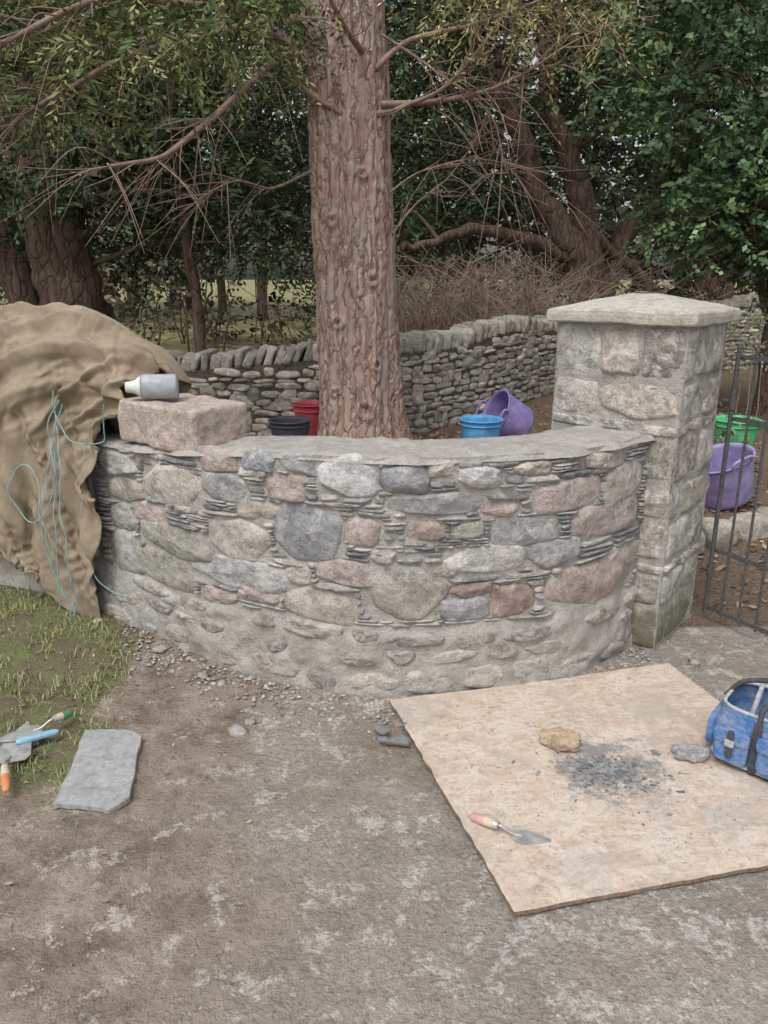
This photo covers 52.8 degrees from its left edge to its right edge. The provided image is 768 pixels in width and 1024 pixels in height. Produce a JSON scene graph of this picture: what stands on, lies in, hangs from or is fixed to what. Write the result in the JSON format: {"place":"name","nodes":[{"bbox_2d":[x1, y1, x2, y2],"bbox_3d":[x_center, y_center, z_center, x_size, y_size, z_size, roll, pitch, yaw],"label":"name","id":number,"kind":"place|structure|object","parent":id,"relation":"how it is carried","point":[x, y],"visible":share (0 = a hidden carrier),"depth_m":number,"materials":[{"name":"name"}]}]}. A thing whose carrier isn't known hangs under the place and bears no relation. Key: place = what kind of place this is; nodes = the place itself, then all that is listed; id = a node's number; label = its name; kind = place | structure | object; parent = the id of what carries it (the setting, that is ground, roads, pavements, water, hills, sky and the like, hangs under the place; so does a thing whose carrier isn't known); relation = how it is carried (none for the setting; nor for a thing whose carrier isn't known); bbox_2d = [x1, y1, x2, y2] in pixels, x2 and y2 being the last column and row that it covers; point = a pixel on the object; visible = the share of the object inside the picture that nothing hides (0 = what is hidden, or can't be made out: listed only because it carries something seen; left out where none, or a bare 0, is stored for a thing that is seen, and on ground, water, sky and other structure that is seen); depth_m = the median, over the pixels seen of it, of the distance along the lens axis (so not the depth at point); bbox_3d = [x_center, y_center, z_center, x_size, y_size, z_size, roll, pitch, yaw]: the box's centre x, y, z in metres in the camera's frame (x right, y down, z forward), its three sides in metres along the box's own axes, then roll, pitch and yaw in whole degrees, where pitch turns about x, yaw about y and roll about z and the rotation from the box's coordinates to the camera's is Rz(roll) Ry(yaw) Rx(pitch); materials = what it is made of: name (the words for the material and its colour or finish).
{"place":"outdoors","nodes":[
{"label":"outdoors","id":0,"kind":"place"},
{"bbox_2d":[3,618,759,1023],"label":"gravel","id":1,"kind":"structure","parent":0,"point":[237,730],"depth_m":3.10,"materials":[{"name":"grey gravel"}]},
{"bbox_2d":[0,280,767,1023],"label":"ground","id":2,"kind":"structure","parent":0,"point":[368,892],"depth_m":2.12,"materials":[{"name":"brown soil"}]},
{"bbox_2d":[0,721,30,792],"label":"brick trowel","id":3,"kind":"object","parent":2,"relation":"on","point":[11,751],"visible":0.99,"depth_m":2.62,"materials":[{"name":"metal"}]},
{"bbox_2d":[0,710,72,741],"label":"gauging trowel","id":4,"kind":"object","parent":2,"relation":"on","point":[29,730],"visible":1,"depth_m":2.75,"materials":[{"name":"metal"}]},
{"bbox_2d":[16,729,58,745],"bbox_3d":[-1.215,0.796,2.717,0.140,0.036,0.028,-9,19,-27],"label":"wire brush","id":5,"kind":"object","parent":2,"relation":"on","point":[31,738],"visible":0.81,"depth_m":2.71,"materials":[{"name":"plastic"}]},
{"bbox_2d":[0,582,154,838],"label":"grass","id":6,"kind":"structure","parent":2,"relation":"on","point":[8,682],"depth_m":3.17,"materials":[{"name":"green plant"}]},
{"bbox_2d":[0,302,192,618],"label":"hessian cloth","id":7,"kind":"object","parent":2,"relation":"on","point":[85,363],"visible":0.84,"depth_m":3.48,"materials":[{"name":"beige fabric"}]},
{"bbox_2d":[7,390,146,616],"bbox_3d":[-1.388,0.180,3.475,0.742,1.440,0.152,7,18,21],"label":"twine","id":8,"kind":"object","parent":7,"relation":"on","point":[57,578],"visible":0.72,"depth_m":3.45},
{"bbox_2d":[53,729,141,813],"bbox_3d":[-0.935,0.854,2.586,0.229,0.021,0.459,-2,17,-7],"label":"slate slab","id":9,"kind":"object","parent":2,"relation":"on","point":[97,781],"depth_m":2.55,"materials":[{"name":"grey stone"}]},
{"bbox_2d":[103,6,276,352],"bbox_3d":[-2.127,-3.800,8.413,2.624,4.506,1.687,12,21,33],"label":"slender tree","id":10,"kind":"object","parent":2,"relation":"on","point":[198,319],"visible":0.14,"depth_m":8.31,"materials":[{"name":"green plant"}]},
{"bbox_2d":[0,0,394,319],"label":"yew tree","id":11,"kind":"object","parent":2,"relation":"on","point":[65,262],"visible":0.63,"depth_m":8.09,"materials":[{"name":"green plant"}]},
{"bbox_2d":[268,416,311,435],"bbox_3d":[-0.720,-0.598,5.939,0.336,0.230,0.334,0,17,0],"label":"bucket","id":12,"kind":"object","parent":2,"relation":"on","point":[289,425],"visible":0.58,"depth_m":5.83,"materials":[{"name":"plastic"}]},
{"bbox_2d":[292,400,318,435],"bbox_3d":[-0.600,-0.741,6.366,0.306,0.310,0.304,0,17,0],"label":"bucket","id":13,"kind":"object","parent":2,"relation":"on","point":[309,408],"visible":0.34,"depth_m":6.24,"materials":[{"name":"plastic"}]},
{"bbox_2d":[0,425,655,696],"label":"stone wall","id":14,"kind":"structure","parent":2,"relation":"on","point":[384,567],"depth_m":3.03,"materials":[{"name":"grey stone"}]},
{"bbox_2d":[118,393,246,451],"bbox_3d":[-0.866,-0.388,3.318,0.515,0.193,0.317,13,21,36],"label":"sandstone coping block","id":15,"kind":"object","parent":14,"relation":"on","point":[185,421],"depth_m":3.19,"materials":[{"name":"beige stone"}]},
{"bbox_2d":[125,374,178,398],"bbox_3d":[-0.979,-0.528,3.263,0.213,0.104,0.103,-3,17,-8],"label":"bottle","id":16,"kind":"object","parent":15,"relation":"on","point":[154,386],"visible":1,"depth_m":3.23,"materials":[{"name":"grey plastic"}]},
{"bbox_2d":[0,0,665,439],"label":"cypress tree","id":17,"kind":"object","parent":2,"relation":"on","point":[340,52],"visible":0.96,"depth_m":5.03,"materials":[{"name":"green plant"}]},
{"bbox_2d":[0,0,758,325],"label":"distant trees","id":18,"kind":"object","parent":2,"relation":"on","point":[618,205],"visible":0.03,"depth_m":23.44,"materials":[{"name":"green plant"}]},
{"bbox_2d":[0,131,765,351],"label":"hedge","id":19,"kind":"object","parent":2,"relation":"on","point":[104,272],"visible":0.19,"depth_m":14.86,"materials":[{"name":"green plant"}]},
{"bbox_2d":[0,401,767,942],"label":"fallen leaves","id":20,"kind":"object","parent":2,"relation":"on","point":[418,437],"visible":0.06,"depth_m":4.02,"materials":[{"name":"brown plant"}]},
{"bbox_2d":[149,224,765,379],"bbox_3d":[1.529,-2.963,11.104,10.254,2.109,5.522,0,17,0],"label":"bare shrub","id":21,"kind":"object","parent":2,"relation":"on","point":[448,315],"visible":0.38,"depth_m":10.32,"materials":[{"name":"brown plant"}]},
{"bbox_2d":[167,292,766,435],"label":"dry stone wall","id":22,"kind":"structure","parent":2,"relation":"on","point":[453,374],"depth_m":7.41,"materials":[{"name":"grey stone"}]},
{"bbox_2d":[459,415,503,437],"bbox_3d":[0.730,-0.585,5.838,0.336,0.245,0.334,0,17,0],"label":"bucket","id":23,"kind":"object","parent":2,"relation":"on","point":[474,426],"visible":0.58,"depth_m":5.72,"materials":[{"name":"plastic"}]},
{"bbox_2d":[475,389,533,435],"bbox_3d":[0.972,-0.748,6.184,0.440,0.460,0.478,0,17,0],"label":"plastic tub","id":24,"kind":"object","parent":2,"relation":"on","point":[515,414],"visible":0.64,"depth_m":6.10,"materials":[{"name":"purple plastic"}]},
{"bbox_2d":[297,0,767,302],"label":"yew tree","id":25,"kind":"object","parent":2,"relation":"on","point":[567,231],"visible":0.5,"depth_m":11.15,"materials":[{"name":"green plant"}]},
{"bbox_2d":[389,663,767,915],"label":"plywood sheet","id":26,"kind":"object","parent":2,"relation":"on","point":[587,853],"visible":0.89,"depth_m":2.48,"materials":[{"name":"beige wood"}]},
{"bbox_2d":[470,813,550,844],"bbox_3d":[0.366,0.928,2.268,0.245,0.036,0.062,7,18,20],"label":"pointing trowel","id":27,"kind":"object","parent":26,"relation":"on","point":[524,837],"visible":1,"depth_m":2.26,"materials":[{"name":"metal"}]},
{"bbox_2d":[538,727,581,751],"bbox_3d":[0.614,0.793,2.700,0.150,0.055,0.115,0,17,0],"label":"sandstone rubble","id":28,"kind":"object","parent":26,"relation":"on","point":[558,739],"visible":1,"depth_m":2.67,"materials":[{"name":"beige stone"}]},
{"bbox_2d":[372,698,762,860],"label":"slate chips","id":29,"kind":"object","parent":26,"relation":"on","point":[404,740],"visible":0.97,"depth_m":2.58,"materials":[{"name":"grey stone"}]},
{"bbox_2d":[670,743,710,762],"bbox_3d":[1.045,0.816,2.630,0.124,0.046,0.090,0,17,0],"label":"rubble stone","id":30,"kind":"object","parent":26,"relation":"on","point":[696,752],"visible":1,"depth_m":2.61,"materials":[{"name":"grey stone"}]},
{"bbox_2d":[705,678,767,781],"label":"tool bag","id":31,"kind":"object","parent":26,"relation":"on","point":[737,731],"visible":1,"depth_m":2.54,"materials":[{"name":"blue fabric"}]},
{"bbox_2d":[551,321,727,651],"bbox_3d":[1.120,-0.112,3.565,0.616,1.505,0.513,14,22,38],"label":"shaft","id":32,"kind":"object","parent":2,"relation":"on","point":[661,384],"visible":0.63,"depth_m":3.28,"materials":[{"name":"stone"}]},
{"bbox_2d":[547,291,740,326],"bbox_3d":[1.120,-0.881,3.328,0.649,0.129,0.540,14,22,38],"label":"cap","id":33,"kind":"object","parent":32,"relation":"on","point":[646,308],"visible":1,"depth_m":3.17,"materials":[{"name":"stone"}]},
{"bbox_2d":[547,0,767,415],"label":"holly tree","id":34,"kind":"object","parent":2,"relation":"on","point":[750,167],"visible":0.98,"depth_m":7.05,"materials":[{"name":"green plant"}]},
{"bbox_2d":[704,443,755,509],"bbox_3d":[2.187,-0.226,5.071,0.448,0.417,0.456,7,19,22],"label":"plastic tub","id":35,"kind":"object","parent":2,"relation":"on","point":[732,477],"visible":0.56,"depth_m":4.98,"materials":[{"name":"purple plastic"}]},
{"bbox_2d":[698,507,767,553],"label":"stone edging","id":36,"kind":"object","parent":2,"relation":"on","point":[742,527],"visible":0.6,"depth_m":4.57,"materials":[{"name":"grey stone"}]},
{"bbox_2d":[700,342,767,635],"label":"iron gate","id":37,"kind":"structure","parent":2,"relation":"on","point":[731,401],"depth_m":3.46,"materials":[{"name":"black metal"}]},
{"bbox_2d":[714,415,762,446],"bbox_3d":[2.580,-0.557,5.690,0.346,0.260,0.344,0,17,0],"label":"bucket","id":38,"kind":"object","parent":2,"relation":"on","point":[721,422],"visible":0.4,"depth_m":5.57,"materials":[{"name":"plastic"}]},
{"bbox_2d":[714,299,767,505],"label":"variegated shrub","id":39,"kind":"object","parent":2,"relation":"on","point":[752,319],"visible":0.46,"depth_m":6.48,"materials":[{"name":"green plant"}]},
{"bbox_2d":[3,0,764,279],"label":"sky","id":40,"kind":"structure","parent":0,"point":[248,272],"materials":[{"name":"white"}]}
]}

